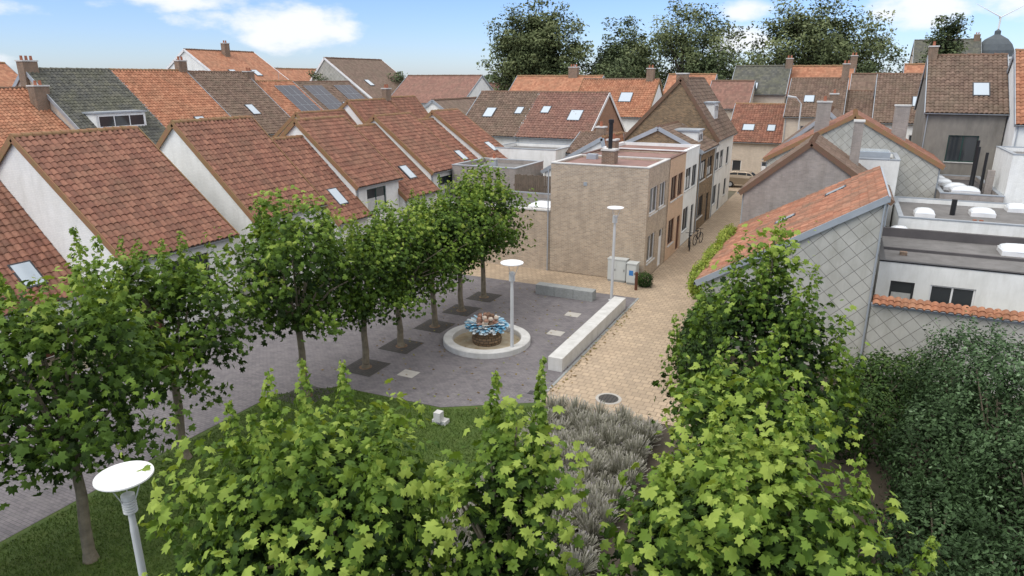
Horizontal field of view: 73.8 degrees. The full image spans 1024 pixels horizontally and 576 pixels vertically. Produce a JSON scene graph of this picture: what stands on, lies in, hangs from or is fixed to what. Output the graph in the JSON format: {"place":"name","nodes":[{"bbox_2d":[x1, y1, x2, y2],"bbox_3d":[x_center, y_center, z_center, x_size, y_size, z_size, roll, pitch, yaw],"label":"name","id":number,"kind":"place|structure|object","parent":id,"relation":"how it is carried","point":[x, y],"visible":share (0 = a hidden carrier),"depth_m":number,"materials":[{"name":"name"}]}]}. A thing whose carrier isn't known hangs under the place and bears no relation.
{"place":"outdoors","nodes":[
{"label":"outdoors","id":0,"kind":"place"},
{"bbox_2d":[186,50,287,79],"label":"roof tiles","id":1,"kind":"object","parent":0,"point":[220,61],"visible":0.4,"depth_m":95.80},
{"bbox_2d":[0,386,537,575],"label":"lawn","id":2,"kind":"structure","parent":0,"point":[8,560],"depth_m":18.10,"materials":[{"name":"plant"}]},
{"bbox_2d":[0,227,204,564],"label":"plane tree","id":3,"kind":"object","parent":2,"relation":"on","point":[73,395],"visible":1,"depth_m":14.42,"materials":[{"name":"green plant"}]},
{"bbox_2d":[92,461,153,575],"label":"street lamp","id":4,"kind":"object","parent":2,"relation":"on","point":[123,476],"visible":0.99,"depth_m":12.61,"materials":[{"name":"metal"}]},
{"bbox_2d":[14,231,272,459],"bbox_3d":[-10.099,1.714,19.873,6.227,7.172,5.764,-6,18,-18],"label":"plane tree","id":5,"kind":"object","parent":2,"relation":"on","point":[171,300],"visible":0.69,"depth_m":18.81,"materials":[{"name":"green plant"}]},
{"bbox_2d":[277,386,333,404],"bbox_3d":[-7.492,3.892,24.791,1.440,0.003,1.440,8,19,24],"label":"tree grate","id":6,"kind":"object","parent":2,"relation":"on","point":[311,396],"visible":0.46,"depth_m":24.84,"materials":[{"name":"metal"}]},
{"bbox_2d":[193,184,390,396],"bbox_3d":[-7.664,0.096,24.118,5.405,7.730,6.273,4,18,12],"label":"plane tree","id":7,"kind":"object","parent":6,"relation":"on","point":[272,253],"visible":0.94,"depth_m":22.57,"materials":[{"name":"green plant"}]},
{"bbox_2d":[0,271,636,541],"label":"plaza paving","id":8,"kind":"structure","parent":0,"point":[24,509],"depth_m":27.08,"materials":[{"name":"grey stone"}]},
{"bbox_2d":[0,145,240,345],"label":"walls","id":9,"kind":"structure","parent":8,"relation":"on","point":[52,215],"depth_m":28.90,"materials":[{"name":"white paint"}]},
{"bbox_2d":[0,126,239,288],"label":"roof trim","id":10,"kind":"structure","parent":9,"relation":"on","point":[10,140],"depth_m":28.49,"materials":[{"name":"tile"}]},
{"bbox_2d":[14,128,237,259],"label":"roof tiles","id":11,"kind":"object","parent":10,"relation":"on","point":[129,185],"visible":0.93,"depth_m":30.04,"materials":[{"name":"tile"}]},
{"bbox_2d":[322,209,367,269],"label":"walls","id":12,"kind":"structure","parent":8,"relation":"on","point":[358,224],"depth_m":39.88,"materials":[{"name":"white paint"}]},
{"bbox_2d":[271,135,370,237],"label":"roof trim","id":13,"kind":"structure","parent":12,"relation":"attached to","point":[337,195],"depth_m":40.09,"materials":[{"name":"brown wood"}]},
{"bbox_2d":[273,137,371,223],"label":"roof tiles","id":14,"kind":"object","parent":13,"relation":"on","point":[311,165],"visible":0.92,"depth_m":40.38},
{"bbox_2d":[345,358,390,376],"bbox_3d":[-5.835,3.147,27.212,1.440,0.003,1.440,8,19,24],"label":"tree grate","id":15,"kind":"object","parent":8,"relation":"on","point":[356,368],"visible":0.9,"depth_m":27.15,"materials":[{"name":"metal"}]},
{"bbox_2d":[300,213,432,368],"bbox_3d":[-5.763,0.139,26.559,4.879,6.224,4.861,-6,18,-20],"label":"plane tree","id":16,"kind":"object","parent":15,"relation":"on","point":[364,314],"visible":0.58,"depth_m":25.69,"materials":[{"name":"green plant"}]},
{"bbox_2d":[344,199,478,346],"bbox_3d":[-4.616,-0.550,28.393,5.568,6.496,4.582,8,19,24],"label":"plane tree","id":17,"kind":"object","parent":8,"relation":"on","point":[400,230],"visible":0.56,"depth_m":27.86,"materials":[{"name":"green plant"}]},
{"bbox_2d":[413,319,455,332],"bbox_3d":[-3.588,1.768,31.694,1.440,0.003,1.440,8,19,24],"label":"tree grate","id":18,"kind":"object","parent":8,"relation":"on","point":[426,326],"visible":0.88,"depth_m":31.64,"materials":[{"name":"metal"}]},
{"bbox_2d":[368,188,488,326],"bbox_3d":[-3.418,-1.353,30.975,5.215,6.486,5.634,-9,19,-27],"label":"plane tree","id":19,"kind":"object","parent":18,"relation":"on","point":[451,221],"visible":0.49,"depth_m":29.89,"materials":[{"name":"green plant"}]},
{"bbox_2d":[441,304,479,316],"bbox_3d":[-2.507,1.105,33.849,1.440,0.003,1.440,8,19,24],"label":"tree grate","id":20,"kind":"object","parent":8,"relation":"on","point":[455,311],"visible":0.91,"depth_m":33.74,"materials":[{"name":"metal"}]},
{"bbox_2d":[407,173,518,310],"bbox_3d":[-2.367,-1.979,32.635,5.239,6.708,5.258,8,19,24],"label":"plane tree","id":21,"kind":"object","parent":20,"relation":"on","point":[476,204],"visible":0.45,"depth_m":31.92,"materials":[{"name":"green plant"}]},
{"bbox_2d":[466,291,499,302],"bbox_3d":[-1.470,0.469,35.918,1.440,0.003,1.440,8,19,24],"label":"tree grate","id":22,"kind":"object","parent":8,"relation":"on","point":[491,297],"visible":0.9,"depth_m":35.82,"materials":[{"name":"metal"}]},
{"bbox_2d":[434,158,537,297],"bbox_3d":[-1.286,-2.790,34.467,5.012,7.184,5.817,3,17,9],"label":"plane tree","id":23,"kind":"object","parent":22,"relation":"on","point":[509,195],"visible":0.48,"depth_m":33.98,"materials":[{"name":"green plant"}]},
{"bbox_2d":[443,312,529,358],"bbox_3d":[-1.095,1.726,29.619,3.800,1.342,3.800,8,19,24],"label":"sculpture fountain","id":24,"kind":"object","parent":8,"relation":"on","point":[484,335],"visible":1,"depth_m":29.17,"materials":[{"name":"stone"}]},
{"bbox_2d":[548,296,625,371],"bbox_3d":[3.544,1.863,30.468,0.600,0.580,8.588,8,19,24],"label":"concrete bench","id":25,"kind":"object","parent":8,"relation":"on","point":[571,348],"visible":1,"depth_m":29.30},
{"bbox_2d":[376,114,461,172],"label":"roof tiles","id":26,"kind":"object","parent":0,"point":[422,142],"visible":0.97,"depth_m":50.57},
{"bbox_2d":[1,191,1013,541],"bbox_3d":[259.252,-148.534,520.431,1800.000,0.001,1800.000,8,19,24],"label":"ground","id":27,"kind":"structure","parent":0,"point":[53,359],"depth_m":27.57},
{"bbox_2d":[0,297,79,371],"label":"walls","id":28,"kind":"structure","parent":27,"relation":"on","point":[49,355],"depth_m":28.17,"materials":[{"name":"white paint"}]},
{"bbox_2d":[5,260,82,317],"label":"roof trim","id":29,"kind":"structure","parent":28,"relation":"attached to","point":[26,270],"depth_m":27.62,"materials":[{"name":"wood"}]},
{"bbox_2d":[0,180,77,315],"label":"roof tiles","id":30,"kind":"object","parent":29,"relation":"on","point":[23,237],"visible":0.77,"depth_m":28.50,"materials":[{"name":"tile"}]},
{"bbox_2d":[17,79,75,129],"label":"walls","id":31,"kind":"structure","parent":27,"relation":"on","point":[58,113],"depth_m":51.51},
{"bbox_2d":[12,55,149,129],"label":"roof trim","id":32,"kind":"structure","parent":31,"relation":"on","point":[102,119],"depth_m":52.36,"materials":[{"name":"wood"}]},
{"bbox_2d":[27,69,165,144],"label":"roof tiles","id":33,"kind":"object","parent":32,"relation":"on","point":[74,94],"visible":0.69,"depth_m":54.40,"materials":[{"name":"tile"}]},
{"bbox_2d":[188,70,289,135],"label":"roof trim","id":34,"kind":"structure","parent":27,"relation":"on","point":[252,109],"depth_m":66.57,"materials":[{"name":"brown wood"}]},
{"bbox_2d":[188,72,289,133],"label":"roof tiles","id":35,"kind":"object","parent":34,"relation":"on","point":[231,93],"visible":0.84,"depth_m":66.85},
{"bbox_2d":[160,128,321,295],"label":"walls","id":36,"kind":"structure","parent":27,"relation":"on","point":[179,154],"depth_m":35.32,"materials":[{"name":"white paint"}]},
{"bbox_2d":[156,115,327,258],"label":"roof trim","id":37,"kind":"structure","parent":36,"relation":"attached to","point":[200,157],"depth_m":35.00,"materials":[{"name":"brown wood"}]},
{"bbox_2d":[175,118,325,219],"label":"roof tiles","id":38,"kind":"object","parent":37,"relation":"on","point":[244,157],"visible":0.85,"depth_m":36.83,"materials":[{"name":"tile"}]},
{"bbox_2d":[312,60,368,97],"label":"walls","id":39,"kind":"structure","parent":27,"relation":"on","point":[329,71],"depth_m":101.14,"materials":[{"name":"tile"}]},
{"bbox_2d":[310,57,399,97],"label":"roof trim","id":40,"kind":"structure","parent":39,"relation":"attached to","point":[370,83],"depth_m":101.16,"materials":[{"name":"brown wood"}]},
{"bbox_2d":[326,58,403,97],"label":"roof tiles","id":41,"kind":"object","parent":40,"relation":"on","point":[358,72],"visible":0.6,"depth_m":104.78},
{"bbox_2d":[286,125,399,237],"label":"walls","id":42,"kind":"structure","parent":27,"relation":"on","point":[385,192],"depth_m":43.00,"materials":[{"name":"white paint"}]},
{"bbox_2d":[278,115,403,197],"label":"roof trim","id":43,"kind":"structure","parent":42,"relation":"attached to","point":[289,127],"depth_m":41.62,"materials":[{"name":"brown wood"}]},
{"bbox_2d":[297,117,401,186],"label":"roof tiles","id":44,"kind":"object","parent":43,"relation":"on","point":[350,150],"visible":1,"depth_m":43.15,"materials":[{"name":"tile"}]},
{"bbox_2d":[399,193,435,238],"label":"walls","id":45,"kind":"structure","parent":27,"relation":"on","point":[402,202],"depth_m":45.90,"materials":[{"name":"white paint"}]},
{"bbox_2d":[354,123,439,206],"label":"roof trim","id":46,"kind":"structure","parent":45,"relation":"attached to","point":[407,171],"depth_m":47.52,"materials":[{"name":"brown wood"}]},
{"bbox_2d":[356,125,438,197],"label":"roof tiles","id":47,"kind":"object","parent":46,"relation":"on","point":[383,144],"visible":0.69,"depth_m":47.80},
{"bbox_2d":[422,77,491,105],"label":"walls","id":48,"kind":"structure","parent":27,"relation":"on","point":[482,84],"depth_m":101.52,"materials":[{"name":"white paint"}]},
{"bbox_2d":[392,74,492,103],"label":"roof trim","id":49,"kind":"structure","parent":48,"relation":"attached to","point":[455,75],"depth_m":102.95,"materials":[{"name":"brown wood"}]},
{"bbox_2d":[391,76,480,102],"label":"roof tiles","id":50,"kind":"object","parent":49,"relation":"on","point":[424,89],"visible":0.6,"depth_m":102.22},
{"bbox_2d":[433,200,549,269],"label":"brick garden wall","id":51,"kind":"structure","parent":27,"relation":"on","point":[534,257],"depth_m":40.87,"materials":[{"name":"brick"}]},
{"bbox_2d":[451,153,543,199],"bbox_3d":[-1.011,-7.528,52.137,5.260,5.730,5.060,8,19,24],"label":"grey flat roof annex","id":52,"kind":"object","parent":27,"relation":"on","point":[521,167],"visible":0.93,"depth_m":50.37,"materials":[{"name":"concrete"}]},
{"bbox_2d":[493,137,516,143],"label":"walls","id":53,"kind":"structure","parent":27,"relation":"on","point":[504,140],"depth_m":63.94,"materials":[{"name":"white paint"}]},
{"bbox_2d":[466,90,538,138],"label":"roof trim","id":54,"kind":"structure","parent":53,"relation":"attached to","point":[489,111],"depth_m":66.64,"materials":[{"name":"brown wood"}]},
{"bbox_2d":[467,92,538,136],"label":"roof tiles","id":55,"kind":"object","parent":54,"relation":"on","point":[504,120],"visible":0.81,"depth_m":66.32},
{"bbox_2d":[495,142,569,175],"bbox_3d":[1.898,-9.593,59.307,6.060,5.460,5.090,8,19,24],"label":"white annex","id":56,"kind":"object","parent":27,"relation":"on","point":[547,153],"visible":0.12,"depth_m":56.63,"materials":[{"name":"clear paint"}]},
{"bbox_2d":[476,0,593,90],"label":"tall tree","id":57,"kind":"object","parent":27,"relation":"on","point":[537,46],"visible":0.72,"depth_m":127.14,"materials":[{"name":"green plant"}]},
{"bbox_2d":[518,97,623,143],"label":"walls","id":58,"kind":"structure","parent":27,"relation":"on","point":[608,112],"depth_m":64.14,"materials":[{"name":"orange brick"}]},
{"bbox_2d":[514,91,625,141],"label":"roof trim","id":59,"kind":"structure","parent":58,"relation":"attached to","point":[574,115],"depth_m":63.43,"materials":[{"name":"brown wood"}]},
{"bbox_2d":[516,92,608,138],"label":"roof tiles","id":60,"kind":"object","parent":59,"relation":"on","point":[553,123],"visible":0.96,"depth_m":63.46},
{"bbox_2d":[581,15,659,77],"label":"tall tree","id":61,"kind":"object","parent":27,"relation":"on","point":[614,48],"visible":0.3,"depth_m":128.71,"materials":[{"name":"green plant"}]},
{"bbox_2d":[621,0,750,88],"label":"tall tree","id":62,"kind":"object","parent":27,"relation":"on","point":[676,45],"visible":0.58,"depth_m":115.17,"materials":[{"name":"green plant"}]},
{"bbox_2d":[411,356,1023,575],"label":"planting bed","id":63,"kind":"object","parent":27,"relation":"on","point":[660,446],"depth_m":19.62,"materials":[{"name":"soil"}]},
{"bbox_2d":[120,358,485,575],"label":"plane tree","id":64,"kind":"object","parent":63,"relation":"on","point":[307,503],"visible":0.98,"depth_m":10.22,"materials":[{"name":"green plant"}]},
{"bbox_2d":[411,356,594,575],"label":"plane tree","id":65,"kind":"object","parent":63,"relation":"on","point":[507,483],"visible":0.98,"depth_m":10.23,"materials":[{"name":"green plant"}]},
{"bbox_2d":[389,393,665,575],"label":"lavender bed","id":66,"kind":"object","parent":63,"relation":"on","point":[600,428],"visible":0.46,"depth_m":19.72,"materials":[{"name":"plant"}]},
{"bbox_2d":[626,324,864,575],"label":"plane tree","id":67,"kind":"object","parent":63,"relation":"on","point":[731,415],"visible":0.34,"depth_m":13.91,"materials":[{"name":"green plant"}]},
{"bbox_2d":[558,387,948,575],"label":"plane tree","id":68,"kind":"object","parent":63,"relation":"on","point":[744,516],"visible":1,"depth_m":9.72,"materials":[{"name":"green plant"}]},
{"bbox_2d":[648,215,869,473],"bbox_3d":[6.867,1.782,18.809,5.798,7.699,5.266,8,19,24],"label":"plane tree","id":69,"kind":"object","parent":63,"relation":"on","point":[755,303],"visible":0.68,"depth_m":17.90,"materials":[{"name":"green plant"}]},
{"bbox_2d":[822,346,996,473],"bbox_3d":[12.502,3.301,22.819,8.151,2.409,4.716,-12,21,-34],"label":"dark shrub","id":70,"kind":"object","parent":63,"relation":"on","point":[877,406],"visible":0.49,"depth_m":21.93,"materials":[{"name":"green plant"}]},
{"bbox_2d":[859,307,1023,575],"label":"privet bush","id":71,"kind":"object","parent":63,"relation":"on","point":[955,514],"visible":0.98,"depth_m":16.72,"materials":[{"name":"green plant"}]},
{"bbox_2d":[753,95,786,102],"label":"walls","id":72,"kind":"structure","parent":27,"relation":"on","point":[768,99],"depth_m":84.75,"materials":[{"name":"white paint"}]},
{"bbox_2d":[732,55,793,95],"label":"roof trim","id":73,"kind":"structure","parent":72,"relation":"attached to","point":[789,63],"depth_m":85.88,"materials":[{"name":"brown wood"}]},
{"bbox_2d":[732,66,790,94],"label":"roof tiles","id":74,"kind":"object","parent":73,"relation":"on","point":[772,79],"visible":0.8,"depth_m":86.11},
{"bbox_2d":[735,0,900,71],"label":"tall tree","id":75,"kind":"object","parent":27,"relation":"on","point":[814,41],"visible":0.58,"depth_m":107.26,"materials":[{"name":"green plant"}]},
{"bbox_2d":[863,302,1023,397],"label":"wall","id":76,"kind":"structure","parent":27,"relation":"on","point":[892,329],"depth_m":25.36,"materials":[{"name":"tile"}]},
{"bbox_2d":[872,294,1023,321],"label":"coping","id":77,"kind":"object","parent":76,"relation":"on","point":[982,311],"depth_m":24.66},
{"bbox_2d":[869,225,1023,311],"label":"white annex","id":78,"kind":"object","parent":27,"relation":"on","point":[971,269],"visible":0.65,"depth_m":30.61,"materials":[{"name":"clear paint"}]},
{"bbox_2d":[919,12,973,62],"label":"poplar tree","id":79,"kind":"object","parent":27,"relation":"on","point":[950,44],"visible":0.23,"depth_m":89.90,"materials":[{"name":"green plant"}]},
{"bbox_2d":[889,196,1023,237],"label":"white flat roof house","id":80,"kind":"structure","parent":27,"relation":"on","point":[978,217],"depth_m":38.66,"materials":[{"name":"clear paint"}]},
{"bbox_2d":[911,78,1006,179],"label":"walls","id":81,"kind":"structure","parent":27,"relation":"on","point":[950,142],"depth_m":50.03,"materials":[{"name":"grey paint"}]},
{"bbox_2d":[914,41,1009,147],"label":"roof trim","id":82,"kind":"structure","parent":81,"relation":"attached to","point":[981,89],"depth_m":50.63,"materials":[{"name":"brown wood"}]},
{"bbox_2d":[925,54,1008,113],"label":"roof tiles","id":83,"kind":"object","parent":82,"relation":"on","point":[951,80],"visible":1,"depth_m":50.63,"materials":[{"name":"tile"}]},
{"bbox_2d":[935,140,1004,202],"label":"grey flat roof house","id":84,"kind":"structure","parent":27,"relation":"on","point":[973,187],"depth_m":43.97,"materials":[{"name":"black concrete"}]},
{"bbox_2d":[992,146,1023,203],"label":"building","id":85,"kind":"structure","parent":27,"relation":"on","point":[1008,168],"depth_m":41.61,"materials":[{"name":"paint"}]},
{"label":"walls","id":86,"kind":"object","parent":27,"relation":"on","visible":0},
{"bbox_2d":[0,80,70,128],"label":"roof trim","id":87,"kind":"structure","parent":86,"relation":"attached to","point":[39,100],"depth_m":50.99,"materials":[{"name":"brown wood"}]},
{"bbox_2d":[0,88,69,148],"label":"roof tiles","id":88,"kind":"object","parent":87,"relation":"on","point":[19,112],"visible":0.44,"depth_m":49.92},
{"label":"walls","id":89,"kind":"object","parent":27,"relation":"on","visible":0},
{"bbox_2d":[109,56,230,118],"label":"roof trim","id":90,"kind":"structure","parent":89,"relation":"attached to","point":[180,64],"depth_m":63.45,"materials":[{"name":"brown wood"}]},
{"bbox_2d":[111,70,229,126],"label":"roof tiles","id":91,"kind":"object","parent":90,"relation":"on","point":[165,97],"visible":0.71,"depth_m":60.25,"materials":[{"name":"tile"}]},
{"bbox_2d":[0,0,1023,81],"label":"sky","id":92,"kind":"structure","parent":0,"point":[413,37],"materials":[{"name":"blue"}]},
{"bbox_2d":[452,191,743,426],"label":"yellow paving","id":93,"kind":"structure","parent":0,"point":[624,363],"depth_m":31.17,"materials":[{"name":"brick"}]},
{"bbox_2d":[549,119,670,278],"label":"beige brick house","id":94,"kind":"structure","parent":93,"relation":"on","point":[581,227],"depth_m":38.95,"materials":[{"name":"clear brick"}]},
{"bbox_2d":[582,133,686,261],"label":"peach brick house","id":95,"kind":"structure","parent":93,"relation":"on","point":[675,200],"depth_m":43.93,"materials":[{"name":"beige brick"}]},
{"bbox_2d":[602,142,700,244],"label":"white rendered house","id":96,"kind":"structure","parent":93,"relation":"on","point":[690,184],"depth_m":48.15,"materials":[{"name":"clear paint"}]},
{"bbox_2d":[634,131,714,232],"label":"walls","id":97,"kind":"structure","parent":93,"relation":"on","point":[705,186],"depth_m":51.91,"materials":[{"name":"brown brick"}]},
{"bbox_2d":[625,83,732,216],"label":"walls","id":98,"kind":"structure","parent":93,"relation":"on","point":[676,104],"depth_m":55.87,"materials":[{"name":"brown brick"}]},
{"bbox_2d":[702,203,886,369],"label":"walls","id":99,"kind":"structure","parent":93,"relation":"on","point":[843,255],"depth_m":25.99,"materials":[{"name":"tile"}]},
{"bbox_2d":[693,167,890,362],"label":"roof trim","id":100,"kind":"structure","parent":99,"relation":"attached to","point":[840,219],"depth_m":25.69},
{"bbox_2d":[696,166,888,279],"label":"roof tiles","id":101,"kind":"object","parent":100,"relation":"on","point":[859,190],"visible":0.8,"depth_m":30.05,"materials":[{"name":"tile"}]},
{"bbox_2d":[741,147,850,222],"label":"walls","id":102,"kind":"structure","parent":93,"relation":"on","point":[811,170],"depth_m":37.55,"materials":[{"name":"paint"}]},
{"bbox_2d":[737,119,894,226],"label":"roof trim","id":103,"kind":"structure","parent":102,"relation":"on","point":[856,140],"depth_m":37.92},
{"bbox_2d":[767,119,938,197],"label":"walls","id":104,"kind":"structure","parent":93,"relation":"on","point":[917,176],"depth_m":45.05,"materials":[{"name":"tile"}]},
{"bbox_2d":[762,96,945,197],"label":"roof trim","id":105,"kind":"structure","parent":104,"relation":"on","point":[899,123],"depth_m":45.90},
{"bbox_2d":[728,184,742,190],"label":"cross street","id":106,"kind":"structure","parent":0,"point":[735,187],"depth_m":71.94,"materials":[{"name":"yellow brick"}]},
{"bbox_2d":[621,83,661,131],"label":"walls","id":107,"kind":"structure","parent":106,"relation":"on","point":[629,123],"depth_m":76.20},
{"bbox_2d":[578,65,663,118],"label":"roof trim","id":108,"kind":"structure","parent":107,"relation":"on","point":[627,96],"depth_m":77.62,"materials":[{"name":"brown wood"}]},
{"bbox_2d":[579,79,658,117],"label":"roof tiles","id":109,"kind":"object","parent":108,"relation":"on","point":[639,104],"visible":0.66,"depth_m":77.64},
{"bbox_2d":[883,124,912,140],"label":"walls","id":110,"kind":"structure","parent":106,"relation":"on","point":[909,131],"depth_m":65.25,"materials":[{"name":"white paint"}]},
{"bbox_2d":[872,73,922,124],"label":"roof trim","id":111,"kind":"structure","parent":110,"relation":"attached to","point":[914,98],"depth_m":67.94,"materials":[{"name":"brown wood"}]},
{"bbox_2d":[873,74,922,123],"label":"roof tiles","id":112,"kind":"object","parent":111,"relation":"on","point":[892,90],"visible":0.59,"depth_m":67.32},
{"bbox_2d":[731,104,785,143],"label":"roof tiles","id":113,"kind":"object","parent":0,"point":[761,117],"visible":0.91,"depth_m":76.07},
{"bbox_2d":[784,78,848,117],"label":"roof tiles","id":114,"kind":"object","parent":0,"point":[819,89],"visible":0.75,"depth_m":73.19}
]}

